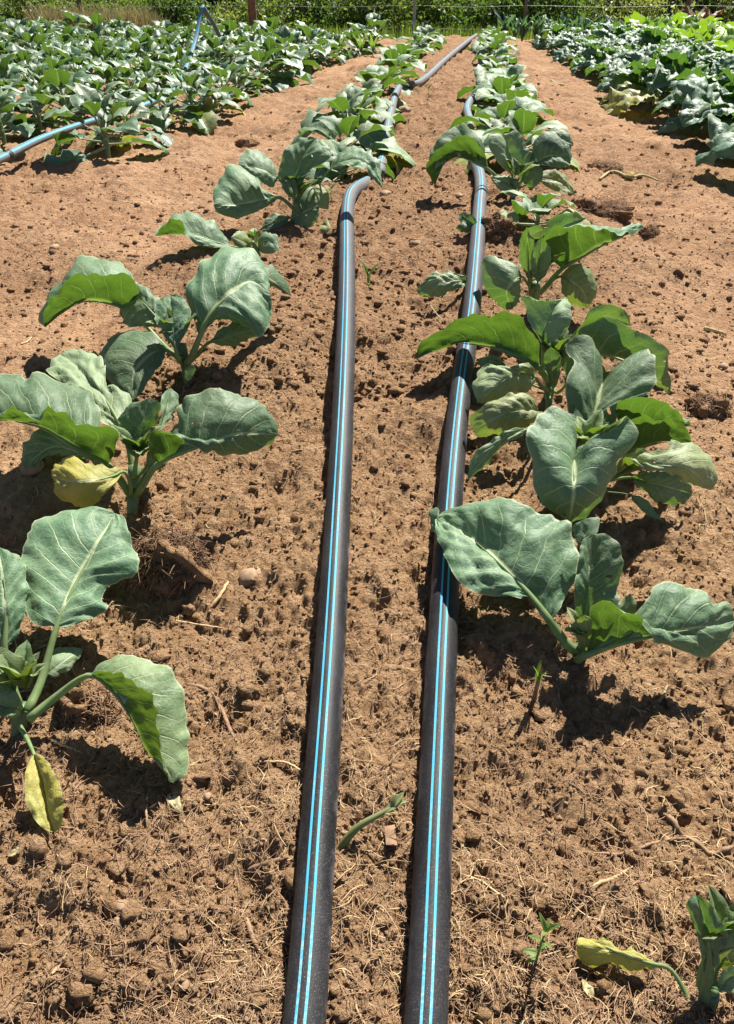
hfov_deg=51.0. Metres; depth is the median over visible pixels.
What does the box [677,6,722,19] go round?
chard plant
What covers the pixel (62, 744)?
straw stalk
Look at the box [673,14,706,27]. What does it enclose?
lettuce plant
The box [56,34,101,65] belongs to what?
broccoli plant
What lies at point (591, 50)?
collard plant
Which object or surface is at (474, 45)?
cabbage plant
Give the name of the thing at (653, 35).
collard plant
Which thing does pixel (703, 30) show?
lettuce plant
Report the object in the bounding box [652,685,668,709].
twig
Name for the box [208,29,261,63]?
broccoli plant
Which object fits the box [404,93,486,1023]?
irrigation pipe
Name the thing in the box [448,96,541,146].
cabbage plant
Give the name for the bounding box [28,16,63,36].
broccoli plant
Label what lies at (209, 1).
tree
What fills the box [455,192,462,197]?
stone
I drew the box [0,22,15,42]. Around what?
broccoli plant
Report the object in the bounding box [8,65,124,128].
broccoli plant
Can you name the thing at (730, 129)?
collard plant
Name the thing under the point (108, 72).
broccoli plant
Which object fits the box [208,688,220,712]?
twig
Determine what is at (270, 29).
broccoli plant
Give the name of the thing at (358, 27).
broccoli plant
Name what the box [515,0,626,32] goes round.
shrub
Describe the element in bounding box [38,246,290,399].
cabbage plant
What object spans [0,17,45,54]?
broccoli plant
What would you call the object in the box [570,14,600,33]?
leek plant
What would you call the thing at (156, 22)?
broccoli plant
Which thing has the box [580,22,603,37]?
collard plant
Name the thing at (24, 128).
broccoli plant
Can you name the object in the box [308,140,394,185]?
cabbage plant
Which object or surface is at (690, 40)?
collard plant
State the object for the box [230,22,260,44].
broccoli plant
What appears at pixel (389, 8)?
shrub
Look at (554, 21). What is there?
leek plant
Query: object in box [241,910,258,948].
twig
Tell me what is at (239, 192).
cabbage plant
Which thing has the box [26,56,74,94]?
broccoli plant
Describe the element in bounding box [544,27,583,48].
collard plant
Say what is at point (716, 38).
lettuce plant
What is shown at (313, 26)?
broccoli plant
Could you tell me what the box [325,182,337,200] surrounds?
weed
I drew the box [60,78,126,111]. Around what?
broccoli plant
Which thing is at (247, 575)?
stone
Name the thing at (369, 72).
cabbage plant
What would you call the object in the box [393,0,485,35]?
shrub
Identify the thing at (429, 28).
cabbage plant
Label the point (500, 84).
cabbage plant
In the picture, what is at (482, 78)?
cabbage plant
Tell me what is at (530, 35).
green grass
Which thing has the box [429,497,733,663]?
cabbage plant
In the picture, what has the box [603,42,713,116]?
collard plant
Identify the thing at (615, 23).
collard plant
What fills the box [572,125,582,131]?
stone
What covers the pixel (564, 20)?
leek plant
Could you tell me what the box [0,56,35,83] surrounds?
broccoli plant
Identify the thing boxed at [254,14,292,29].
broccoli plant
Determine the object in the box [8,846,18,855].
withered leaf
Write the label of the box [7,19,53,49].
broccoli plant
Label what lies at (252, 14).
wire fence
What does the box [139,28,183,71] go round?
broccoli plant
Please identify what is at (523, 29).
leek plant
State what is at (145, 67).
broccoli plant
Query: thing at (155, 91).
broccoli plant
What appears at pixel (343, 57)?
broccoli plant
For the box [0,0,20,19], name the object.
shrub
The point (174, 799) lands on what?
withered leaf
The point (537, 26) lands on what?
leek plant
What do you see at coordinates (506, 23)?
leek plant
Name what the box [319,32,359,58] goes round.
broccoli plant
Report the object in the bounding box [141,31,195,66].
broccoli plant
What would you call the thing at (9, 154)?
irrigation pipe
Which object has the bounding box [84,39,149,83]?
broccoli plant
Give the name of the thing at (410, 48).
cabbage plant
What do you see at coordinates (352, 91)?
cabbage plant
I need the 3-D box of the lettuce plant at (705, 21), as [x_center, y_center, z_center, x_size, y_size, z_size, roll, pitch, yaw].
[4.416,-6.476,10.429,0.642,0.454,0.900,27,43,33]
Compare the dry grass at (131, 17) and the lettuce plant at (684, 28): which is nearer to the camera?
the lettuce plant at (684, 28)
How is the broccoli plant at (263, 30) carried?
on the ground at (194, 148)
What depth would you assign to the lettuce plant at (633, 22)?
10.85 m
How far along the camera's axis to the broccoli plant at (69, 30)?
9.40 m
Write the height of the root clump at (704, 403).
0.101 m
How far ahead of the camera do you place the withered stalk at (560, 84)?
7.70 m
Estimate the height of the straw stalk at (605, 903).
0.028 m
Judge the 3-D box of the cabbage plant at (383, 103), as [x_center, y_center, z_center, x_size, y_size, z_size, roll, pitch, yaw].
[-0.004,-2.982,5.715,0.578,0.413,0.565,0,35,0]
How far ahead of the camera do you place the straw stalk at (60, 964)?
1.08 m
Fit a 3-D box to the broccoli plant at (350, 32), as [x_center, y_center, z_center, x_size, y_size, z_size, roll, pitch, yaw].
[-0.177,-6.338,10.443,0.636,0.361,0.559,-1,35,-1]
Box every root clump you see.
[50,679,120,732]
[122,521,217,601]
[235,135,259,147]
[479,210,518,238]
[573,191,637,225]
[582,157,623,173]
[639,222,665,237]
[682,390,733,418]
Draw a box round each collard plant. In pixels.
[531,23,574,49]
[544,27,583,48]
[545,29,566,50]
[552,32,594,61]
[560,35,609,63]
[567,38,604,70]
[570,40,615,75]
[578,44,639,70]
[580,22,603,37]
[585,43,644,77]
[587,20,635,39]
[592,22,638,44]
[597,44,671,92]
[597,50,642,83]
[600,42,706,104]
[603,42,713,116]
[605,28,633,47]
[611,28,665,46]
[634,24,688,49]
[641,39,671,49]
[651,56,733,114]
[656,67,733,135]
[665,38,694,47]
[678,39,717,51]
[689,42,727,68]
[695,97,733,148]
[695,133,733,166]
[707,53,733,72]
[712,123,733,143]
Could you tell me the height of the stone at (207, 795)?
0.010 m
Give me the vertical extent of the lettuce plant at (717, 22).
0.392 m
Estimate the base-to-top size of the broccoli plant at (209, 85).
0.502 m
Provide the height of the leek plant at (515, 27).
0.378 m
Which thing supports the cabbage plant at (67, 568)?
on the ground at (194, 148)
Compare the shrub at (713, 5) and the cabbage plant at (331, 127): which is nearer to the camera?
the cabbage plant at (331, 127)
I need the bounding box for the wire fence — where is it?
[24,0,733,30]
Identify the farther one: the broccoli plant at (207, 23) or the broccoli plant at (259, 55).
the broccoli plant at (207, 23)
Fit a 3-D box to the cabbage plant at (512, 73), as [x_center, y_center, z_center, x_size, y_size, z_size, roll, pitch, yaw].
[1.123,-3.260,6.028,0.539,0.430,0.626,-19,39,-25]
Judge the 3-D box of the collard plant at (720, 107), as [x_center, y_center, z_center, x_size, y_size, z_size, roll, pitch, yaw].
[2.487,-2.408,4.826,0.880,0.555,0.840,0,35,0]
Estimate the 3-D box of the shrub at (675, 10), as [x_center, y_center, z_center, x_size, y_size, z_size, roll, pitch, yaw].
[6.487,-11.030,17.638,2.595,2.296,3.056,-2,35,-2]
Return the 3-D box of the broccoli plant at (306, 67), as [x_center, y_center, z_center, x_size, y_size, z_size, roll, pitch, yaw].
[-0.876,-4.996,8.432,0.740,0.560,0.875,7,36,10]
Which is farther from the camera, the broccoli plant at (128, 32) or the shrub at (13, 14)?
the shrub at (13, 14)
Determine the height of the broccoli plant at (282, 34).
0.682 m
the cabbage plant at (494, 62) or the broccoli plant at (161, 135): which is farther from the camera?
the cabbage plant at (494, 62)
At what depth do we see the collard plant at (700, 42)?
7.46 m
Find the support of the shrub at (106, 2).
on the ground at (194, 148)
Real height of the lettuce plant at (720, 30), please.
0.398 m
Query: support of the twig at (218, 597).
on the ground at (194, 148)
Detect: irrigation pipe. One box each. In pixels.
[0,5,220,163]
[282,33,477,1023]
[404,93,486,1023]
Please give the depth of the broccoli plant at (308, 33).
8.95 m
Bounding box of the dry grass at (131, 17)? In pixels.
[17,1,170,35]
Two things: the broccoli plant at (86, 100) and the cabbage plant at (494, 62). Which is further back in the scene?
the cabbage plant at (494, 62)
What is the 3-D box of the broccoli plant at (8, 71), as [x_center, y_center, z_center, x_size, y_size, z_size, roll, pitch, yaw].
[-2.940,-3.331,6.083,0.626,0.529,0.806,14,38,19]
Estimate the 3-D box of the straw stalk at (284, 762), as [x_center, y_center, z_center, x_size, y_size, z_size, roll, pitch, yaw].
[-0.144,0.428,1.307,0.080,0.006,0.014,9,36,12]
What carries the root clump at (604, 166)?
on the ground at (194, 148)
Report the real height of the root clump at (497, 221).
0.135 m
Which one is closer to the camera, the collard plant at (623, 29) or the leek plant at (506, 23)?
the collard plant at (623, 29)
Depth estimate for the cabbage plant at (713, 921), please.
1.03 m
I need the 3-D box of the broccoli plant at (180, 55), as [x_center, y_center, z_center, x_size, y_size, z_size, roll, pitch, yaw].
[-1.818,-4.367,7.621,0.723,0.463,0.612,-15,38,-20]
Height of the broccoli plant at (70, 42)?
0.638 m
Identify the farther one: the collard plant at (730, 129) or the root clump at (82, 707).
the collard plant at (730, 129)
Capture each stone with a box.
[19,460,43,475]
[49,244,59,248]
[117,899,126,912]
[179,979,189,990]
[204,792,210,799]
[238,567,261,586]
[379,190,391,196]
[397,106,410,112]
[409,240,420,246]
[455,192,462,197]
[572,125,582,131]
[718,363,727,369]
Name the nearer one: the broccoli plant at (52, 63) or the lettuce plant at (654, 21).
the broccoli plant at (52, 63)
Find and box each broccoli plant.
[0,16,6,38]
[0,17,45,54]
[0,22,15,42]
[0,27,23,48]
[0,36,16,46]
[0,37,28,70]
[0,43,57,78]
[0,51,57,112]
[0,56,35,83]
[0,82,69,135]
[0,89,41,144]
[4,24,60,63]
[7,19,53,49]
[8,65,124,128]
[14,62,60,110]
[17,21,61,49]
[26,32,57,56]
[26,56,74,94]
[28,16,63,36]
[28,42,81,69]
[38,32,90,69]
[40,25,89,49]
[42,45,116,91]
[43,82,169,164]
[53,10,102,36]
[53,26,105,45]
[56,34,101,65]
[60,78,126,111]
[69,40,140,87]
[70,61,155,115]
[77,12,116,37]
[82,22,125,60]
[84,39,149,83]
[85,90,173,147]
[87,31,112,45]
[101,61,161,104]
[102,36,139,59]
[103,27,122,46]
[104,15,130,44]
[107,21,133,41]
[110,41,160,74]
[114,25,159,57]
[120,33,183,67]
[121,57,181,96]
[123,25,161,54]
[126,77,207,134]
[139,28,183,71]
[140,45,203,90]
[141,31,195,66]
[145,63,244,134]
[150,45,211,85]
[151,20,177,27]
[154,19,186,48]
[159,29,208,57]
[171,65,244,115]
[176,23,203,53]
[186,23,228,59]
[186,32,250,71]
[187,20,212,42]
[188,50,217,72]
[193,18,212,31]
[195,24,233,53]
[196,42,243,72]
[196,60,253,111]
[207,17,249,54]
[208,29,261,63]
[211,63,263,99]
[225,56,274,91]
[226,27,284,60]
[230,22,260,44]
[232,35,313,87]
[234,23,272,55]
[235,46,298,91]
[243,25,321,84]
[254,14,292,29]
[256,27,325,74]
[260,23,291,42]
[266,34,324,68]
[290,29,316,46]
[293,20,344,62]
[303,24,325,42]
[308,34,345,63]
[312,28,330,47]
[314,31,356,61]
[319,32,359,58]
[333,29,373,55]
[339,22,383,53]
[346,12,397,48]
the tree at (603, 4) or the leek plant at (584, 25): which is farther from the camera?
the tree at (603, 4)
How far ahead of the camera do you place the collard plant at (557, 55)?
9.63 m
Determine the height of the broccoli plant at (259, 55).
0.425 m
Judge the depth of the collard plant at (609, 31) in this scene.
10.18 m
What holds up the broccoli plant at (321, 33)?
on the ground at (194, 148)
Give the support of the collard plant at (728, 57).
on the ground at (194, 148)
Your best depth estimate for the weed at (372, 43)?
10.04 m
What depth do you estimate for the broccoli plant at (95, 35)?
8.90 m
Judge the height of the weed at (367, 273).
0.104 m
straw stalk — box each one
[50,738,82,753]
[51,953,67,974]
[145,796,148,823]
[154,616,222,628]
[259,760,303,772]
[341,969,365,1023]
[468,875,504,897]
[523,883,548,921]
[597,881,615,922]
[704,327,726,334]
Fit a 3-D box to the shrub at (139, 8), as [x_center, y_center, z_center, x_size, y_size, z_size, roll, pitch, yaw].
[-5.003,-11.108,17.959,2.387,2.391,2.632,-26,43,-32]
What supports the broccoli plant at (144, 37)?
on the ground at (194, 148)
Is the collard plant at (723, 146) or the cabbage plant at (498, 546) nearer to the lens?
the cabbage plant at (498, 546)
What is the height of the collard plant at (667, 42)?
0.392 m
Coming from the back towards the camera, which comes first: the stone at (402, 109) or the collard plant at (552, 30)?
the collard plant at (552, 30)
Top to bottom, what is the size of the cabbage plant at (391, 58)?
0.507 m
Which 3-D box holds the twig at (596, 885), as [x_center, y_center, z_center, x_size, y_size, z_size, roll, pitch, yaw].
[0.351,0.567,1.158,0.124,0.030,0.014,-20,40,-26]
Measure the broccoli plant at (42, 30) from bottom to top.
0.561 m
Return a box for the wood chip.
[385,824,396,845]
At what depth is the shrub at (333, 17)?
16.69 m
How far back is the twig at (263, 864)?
1.18 m
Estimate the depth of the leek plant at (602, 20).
12.62 m
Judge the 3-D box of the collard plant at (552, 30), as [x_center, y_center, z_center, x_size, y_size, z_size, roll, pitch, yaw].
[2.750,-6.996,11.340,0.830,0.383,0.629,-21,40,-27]
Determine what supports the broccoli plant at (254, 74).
on the ground at (194, 148)
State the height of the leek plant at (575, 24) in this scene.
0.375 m
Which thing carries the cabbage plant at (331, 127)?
on the ground at (194, 148)
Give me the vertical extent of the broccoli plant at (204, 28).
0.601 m
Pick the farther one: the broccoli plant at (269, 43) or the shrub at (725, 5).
the shrub at (725, 5)
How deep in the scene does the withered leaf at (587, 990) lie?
1.06 m
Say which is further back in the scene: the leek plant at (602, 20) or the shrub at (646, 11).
the shrub at (646, 11)
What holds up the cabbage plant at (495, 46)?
on the ground at (194, 148)
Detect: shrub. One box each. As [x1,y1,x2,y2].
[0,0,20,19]
[0,0,55,28]
[0,0,109,20]
[68,0,151,17]
[117,0,188,19]
[127,0,235,35]
[206,0,268,31]
[219,0,319,29]
[275,0,355,32]
[308,0,386,32]
[313,0,467,37]
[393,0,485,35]
[458,0,544,32]
[460,0,613,36]
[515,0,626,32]
[578,0,668,25]
[620,0,720,17]
[630,0,730,21]
[710,0,733,23]
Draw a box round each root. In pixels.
[595,837,686,855]
[663,812,733,855]
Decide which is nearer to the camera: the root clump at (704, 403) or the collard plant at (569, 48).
the root clump at (704, 403)
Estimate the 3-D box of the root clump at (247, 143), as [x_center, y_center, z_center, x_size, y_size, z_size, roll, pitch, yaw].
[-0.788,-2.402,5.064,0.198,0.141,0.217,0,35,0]
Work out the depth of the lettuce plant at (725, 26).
9.34 m
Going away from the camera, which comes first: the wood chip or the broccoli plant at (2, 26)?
the wood chip
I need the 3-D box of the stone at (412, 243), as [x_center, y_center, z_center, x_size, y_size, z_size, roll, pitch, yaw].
[0.190,-1.055,3.030,0.052,0.033,0.051,0,35,0]
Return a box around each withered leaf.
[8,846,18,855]
[167,793,181,811]
[582,977,593,998]
[666,722,679,727]
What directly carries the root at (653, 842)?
on the ground at (194, 148)
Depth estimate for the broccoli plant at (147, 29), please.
9.92 m
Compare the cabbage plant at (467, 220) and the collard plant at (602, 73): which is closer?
the cabbage plant at (467, 220)
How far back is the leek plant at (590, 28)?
12.83 m
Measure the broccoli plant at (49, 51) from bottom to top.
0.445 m
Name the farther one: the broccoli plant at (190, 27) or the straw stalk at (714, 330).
the broccoli plant at (190, 27)
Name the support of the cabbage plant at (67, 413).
on the ground at (194, 148)
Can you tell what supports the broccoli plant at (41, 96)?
on the ground at (194, 148)
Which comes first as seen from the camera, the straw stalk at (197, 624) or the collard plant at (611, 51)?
the straw stalk at (197, 624)
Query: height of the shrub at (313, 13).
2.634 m
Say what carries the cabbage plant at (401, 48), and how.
on the ground at (194, 148)
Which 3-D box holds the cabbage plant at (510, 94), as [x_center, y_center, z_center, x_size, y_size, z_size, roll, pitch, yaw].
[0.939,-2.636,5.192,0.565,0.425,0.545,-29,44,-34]
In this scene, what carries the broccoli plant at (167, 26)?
on the ground at (194, 148)
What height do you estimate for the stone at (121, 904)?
0.014 m
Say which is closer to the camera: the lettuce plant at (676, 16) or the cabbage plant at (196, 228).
the cabbage plant at (196, 228)
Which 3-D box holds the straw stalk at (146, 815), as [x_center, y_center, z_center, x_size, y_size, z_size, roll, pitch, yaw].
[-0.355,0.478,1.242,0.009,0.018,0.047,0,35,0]
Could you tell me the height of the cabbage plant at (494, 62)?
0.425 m
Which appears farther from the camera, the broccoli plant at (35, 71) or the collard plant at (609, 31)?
the collard plant at (609, 31)
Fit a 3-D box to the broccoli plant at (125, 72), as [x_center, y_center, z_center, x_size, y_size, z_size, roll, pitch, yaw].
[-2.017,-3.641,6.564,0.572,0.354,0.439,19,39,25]
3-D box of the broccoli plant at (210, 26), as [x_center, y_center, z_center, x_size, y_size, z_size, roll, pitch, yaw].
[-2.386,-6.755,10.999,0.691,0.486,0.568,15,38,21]
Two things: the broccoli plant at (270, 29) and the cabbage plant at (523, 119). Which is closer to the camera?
the cabbage plant at (523, 119)
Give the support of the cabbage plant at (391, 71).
on the ground at (194, 148)
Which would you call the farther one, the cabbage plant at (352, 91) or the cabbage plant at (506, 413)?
the cabbage plant at (352, 91)
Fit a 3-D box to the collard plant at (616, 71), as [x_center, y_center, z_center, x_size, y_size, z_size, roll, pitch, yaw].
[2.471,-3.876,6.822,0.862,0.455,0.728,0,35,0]
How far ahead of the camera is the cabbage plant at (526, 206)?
3.12 m
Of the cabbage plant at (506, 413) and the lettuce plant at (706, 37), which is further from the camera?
the lettuce plant at (706, 37)
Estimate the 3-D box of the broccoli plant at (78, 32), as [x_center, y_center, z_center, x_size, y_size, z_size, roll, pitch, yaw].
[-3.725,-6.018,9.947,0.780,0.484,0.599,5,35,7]
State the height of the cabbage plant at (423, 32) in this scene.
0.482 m
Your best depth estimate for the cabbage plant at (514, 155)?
3.49 m
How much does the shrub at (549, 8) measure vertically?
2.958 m
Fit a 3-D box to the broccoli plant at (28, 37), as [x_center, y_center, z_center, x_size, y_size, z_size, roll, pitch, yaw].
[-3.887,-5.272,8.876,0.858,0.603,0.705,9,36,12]
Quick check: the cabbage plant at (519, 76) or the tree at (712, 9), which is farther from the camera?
the tree at (712, 9)
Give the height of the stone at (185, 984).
0.010 m
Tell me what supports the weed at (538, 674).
on the ground at (194, 148)
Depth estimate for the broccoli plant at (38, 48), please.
9.15 m
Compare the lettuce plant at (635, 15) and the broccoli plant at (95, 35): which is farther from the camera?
the lettuce plant at (635, 15)
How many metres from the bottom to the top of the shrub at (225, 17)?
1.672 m
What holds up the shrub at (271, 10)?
on the ground at (194, 148)
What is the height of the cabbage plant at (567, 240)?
0.354 m
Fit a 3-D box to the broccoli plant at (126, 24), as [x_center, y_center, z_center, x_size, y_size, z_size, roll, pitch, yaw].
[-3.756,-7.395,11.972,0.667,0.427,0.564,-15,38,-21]
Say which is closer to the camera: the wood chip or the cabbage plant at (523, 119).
the wood chip
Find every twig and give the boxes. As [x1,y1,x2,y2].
[185,683,236,740]
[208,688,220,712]
[210,581,228,607]
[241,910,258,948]
[247,857,283,871]
[571,866,632,918]
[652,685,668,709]
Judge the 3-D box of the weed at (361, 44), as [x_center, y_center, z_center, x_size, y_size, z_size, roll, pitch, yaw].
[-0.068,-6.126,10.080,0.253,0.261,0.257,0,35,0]
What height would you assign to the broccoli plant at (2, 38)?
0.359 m
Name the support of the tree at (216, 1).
on the ground at (194, 148)
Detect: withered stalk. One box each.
[550,79,564,85]
[599,170,658,181]
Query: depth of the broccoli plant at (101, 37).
10.23 m
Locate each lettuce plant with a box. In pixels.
[624,10,648,23]
[625,18,651,30]
[632,17,661,30]
[636,17,675,29]
[661,11,722,25]
[664,23,678,40]
[664,23,717,42]
[672,17,710,38]
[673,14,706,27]
[677,27,716,41]
[691,35,726,43]
[697,19,722,34]
[698,15,714,25]
[707,20,724,31]
[712,28,733,53]
[715,24,733,35]
[717,22,733,34]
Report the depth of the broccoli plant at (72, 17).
11.90 m
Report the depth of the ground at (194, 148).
1.73 m
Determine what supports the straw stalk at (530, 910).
on the ground at (194, 148)
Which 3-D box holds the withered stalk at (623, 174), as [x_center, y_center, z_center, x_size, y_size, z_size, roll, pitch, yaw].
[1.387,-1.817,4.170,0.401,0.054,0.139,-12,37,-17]
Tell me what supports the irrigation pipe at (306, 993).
on the ground at (194, 148)
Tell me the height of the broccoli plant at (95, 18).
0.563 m
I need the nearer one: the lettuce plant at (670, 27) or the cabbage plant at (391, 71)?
the cabbage plant at (391, 71)
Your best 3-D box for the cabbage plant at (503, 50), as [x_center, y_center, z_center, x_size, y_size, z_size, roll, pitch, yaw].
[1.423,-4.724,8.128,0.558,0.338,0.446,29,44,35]
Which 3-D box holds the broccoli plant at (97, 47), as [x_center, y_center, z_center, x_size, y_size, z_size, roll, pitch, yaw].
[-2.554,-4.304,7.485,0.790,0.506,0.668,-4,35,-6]
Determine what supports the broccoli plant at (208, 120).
on the ground at (194, 148)
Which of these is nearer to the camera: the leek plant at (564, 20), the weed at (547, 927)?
the weed at (547, 927)
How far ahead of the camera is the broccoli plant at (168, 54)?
7.15 m
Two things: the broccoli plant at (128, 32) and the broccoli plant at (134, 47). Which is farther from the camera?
the broccoli plant at (128, 32)
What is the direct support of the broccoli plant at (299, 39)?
on the ground at (194, 148)
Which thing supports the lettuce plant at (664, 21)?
on the ground at (194, 148)
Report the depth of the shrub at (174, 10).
16.16 m
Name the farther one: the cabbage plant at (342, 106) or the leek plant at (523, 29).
the leek plant at (523, 29)
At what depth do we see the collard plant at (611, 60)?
7.53 m
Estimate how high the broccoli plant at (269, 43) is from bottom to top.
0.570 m
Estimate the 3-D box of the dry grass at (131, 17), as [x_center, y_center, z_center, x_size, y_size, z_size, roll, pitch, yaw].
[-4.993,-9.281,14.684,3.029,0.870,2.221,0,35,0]
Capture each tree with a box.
[182,0,243,21]
[202,0,336,17]
[578,0,636,13]
[630,0,733,17]
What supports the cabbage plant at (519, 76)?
on the ground at (194, 148)
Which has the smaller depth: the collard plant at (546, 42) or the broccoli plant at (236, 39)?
the broccoli plant at (236, 39)
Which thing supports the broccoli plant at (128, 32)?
on the ground at (194, 148)
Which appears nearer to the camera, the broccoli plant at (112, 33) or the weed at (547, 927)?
the weed at (547, 927)
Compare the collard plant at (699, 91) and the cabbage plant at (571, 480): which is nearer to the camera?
the cabbage plant at (571, 480)
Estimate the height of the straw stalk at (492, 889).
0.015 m
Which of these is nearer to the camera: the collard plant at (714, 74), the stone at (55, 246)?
the stone at (55, 246)
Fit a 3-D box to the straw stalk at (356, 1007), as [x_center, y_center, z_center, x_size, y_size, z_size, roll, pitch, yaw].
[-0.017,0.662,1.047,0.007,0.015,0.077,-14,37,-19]
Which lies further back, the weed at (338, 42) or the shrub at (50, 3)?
the shrub at (50, 3)
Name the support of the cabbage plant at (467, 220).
on the ground at (194, 148)
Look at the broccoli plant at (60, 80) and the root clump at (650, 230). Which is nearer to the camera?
the root clump at (650, 230)
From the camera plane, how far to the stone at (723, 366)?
2.34 m
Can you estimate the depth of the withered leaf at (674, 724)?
1.37 m
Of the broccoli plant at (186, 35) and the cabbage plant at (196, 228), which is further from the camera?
the broccoli plant at (186, 35)
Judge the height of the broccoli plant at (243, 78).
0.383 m
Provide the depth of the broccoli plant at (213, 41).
8.28 m
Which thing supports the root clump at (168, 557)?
on the ground at (194, 148)
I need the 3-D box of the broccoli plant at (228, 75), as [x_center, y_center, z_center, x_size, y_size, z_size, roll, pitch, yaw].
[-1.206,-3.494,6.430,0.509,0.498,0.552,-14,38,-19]
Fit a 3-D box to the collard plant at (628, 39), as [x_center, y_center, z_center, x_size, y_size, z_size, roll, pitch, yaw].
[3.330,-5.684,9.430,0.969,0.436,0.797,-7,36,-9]
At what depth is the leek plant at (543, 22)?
12.65 m
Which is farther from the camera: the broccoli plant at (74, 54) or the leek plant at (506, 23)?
the leek plant at (506, 23)
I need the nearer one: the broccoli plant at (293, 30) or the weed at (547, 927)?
the weed at (547, 927)
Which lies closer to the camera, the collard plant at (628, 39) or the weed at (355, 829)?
the weed at (355, 829)
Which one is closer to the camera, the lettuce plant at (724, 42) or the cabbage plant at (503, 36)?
the lettuce plant at (724, 42)
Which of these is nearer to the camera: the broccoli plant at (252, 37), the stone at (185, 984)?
the stone at (185, 984)
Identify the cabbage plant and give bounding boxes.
[0,349,278,516]
[0,506,189,832]
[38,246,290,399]
[155,211,278,256]
[213,137,382,232]
[291,88,396,152]
[298,115,416,180]
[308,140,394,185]
[315,85,405,121]
[328,78,401,115]
[331,65,408,110]
[354,65,419,95]
[357,46,424,84]
[375,43,431,71]
[395,32,435,57]
[399,42,435,62]
[405,26,443,48]
[410,25,446,44]
[416,296,670,479]
[417,211,643,309]
[426,123,573,202]
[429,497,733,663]
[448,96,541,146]
[454,107,580,174]
[456,212,486,232]
[457,71,514,103]
[461,73,545,119]
[466,31,516,51]
[471,38,517,66]
[471,64,541,110]
[472,46,522,72]
[474,25,495,41]
[474,55,516,80]
[474,89,553,129]
[475,32,519,56]
[478,27,516,47]
[489,68,537,93]
[500,190,590,226]
[526,335,717,521]
[576,885,733,1009]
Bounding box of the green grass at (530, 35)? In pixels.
[9,20,620,40]
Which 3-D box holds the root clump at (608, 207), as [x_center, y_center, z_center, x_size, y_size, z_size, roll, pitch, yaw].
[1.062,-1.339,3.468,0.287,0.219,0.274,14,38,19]
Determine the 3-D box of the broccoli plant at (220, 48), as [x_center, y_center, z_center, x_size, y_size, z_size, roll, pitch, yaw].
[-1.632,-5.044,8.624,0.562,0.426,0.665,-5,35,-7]
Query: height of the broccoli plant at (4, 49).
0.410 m
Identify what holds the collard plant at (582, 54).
on the ground at (194, 148)
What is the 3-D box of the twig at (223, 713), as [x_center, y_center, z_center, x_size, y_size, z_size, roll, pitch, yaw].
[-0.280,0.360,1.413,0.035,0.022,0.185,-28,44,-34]
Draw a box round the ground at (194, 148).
[0,34,733,1023]
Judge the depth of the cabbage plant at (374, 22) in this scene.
10.95 m
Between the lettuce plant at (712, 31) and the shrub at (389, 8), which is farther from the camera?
the shrub at (389, 8)
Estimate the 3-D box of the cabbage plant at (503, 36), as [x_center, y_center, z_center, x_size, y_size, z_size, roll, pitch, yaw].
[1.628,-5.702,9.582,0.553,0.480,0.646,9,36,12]
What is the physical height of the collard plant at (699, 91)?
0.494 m
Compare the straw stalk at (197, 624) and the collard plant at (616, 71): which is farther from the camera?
the collard plant at (616, 71)
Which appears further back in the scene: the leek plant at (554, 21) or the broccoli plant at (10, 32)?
the leek plant at (554, 21)
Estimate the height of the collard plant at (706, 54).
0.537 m
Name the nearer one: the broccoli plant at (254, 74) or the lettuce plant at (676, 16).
the broccoli plant at (254, 74)
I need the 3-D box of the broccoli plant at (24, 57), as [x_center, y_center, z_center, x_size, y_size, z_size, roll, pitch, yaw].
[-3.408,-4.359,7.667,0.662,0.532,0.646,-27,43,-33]
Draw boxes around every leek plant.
[493,10,515,30]
[511,13,524,37]
[511,13,538,41]
[522,15,553,40]
[530,12,548,36]
[545,11,577,27]
[545,16,557,24]
[569,16,583,27]
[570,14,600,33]
[580,17,595,29]
[586,13,611,24]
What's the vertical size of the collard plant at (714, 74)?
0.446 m
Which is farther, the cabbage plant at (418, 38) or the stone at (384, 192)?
the cabbage plant at (418, 38)
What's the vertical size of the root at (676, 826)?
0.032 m
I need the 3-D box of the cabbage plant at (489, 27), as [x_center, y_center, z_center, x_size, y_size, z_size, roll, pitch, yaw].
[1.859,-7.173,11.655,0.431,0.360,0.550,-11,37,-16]
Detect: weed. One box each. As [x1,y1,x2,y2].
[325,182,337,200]
[333,34,348,47]
[336,792,405,850]
[353,33,369,55]
[359,259,379,287]
[364,33,382,55]
[523,912,561,962]
[532,659,545,700]
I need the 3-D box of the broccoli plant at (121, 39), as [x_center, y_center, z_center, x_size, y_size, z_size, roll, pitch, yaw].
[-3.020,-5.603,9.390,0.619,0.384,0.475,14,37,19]
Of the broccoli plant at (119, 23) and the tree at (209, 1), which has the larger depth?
the tree at (209, 1)
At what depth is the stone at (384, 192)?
3.52 m
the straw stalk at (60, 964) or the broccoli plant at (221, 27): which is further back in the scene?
the broccoli plant at (221, 27)
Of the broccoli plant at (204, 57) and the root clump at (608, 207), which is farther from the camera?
the broccoli plant at (204, 57)

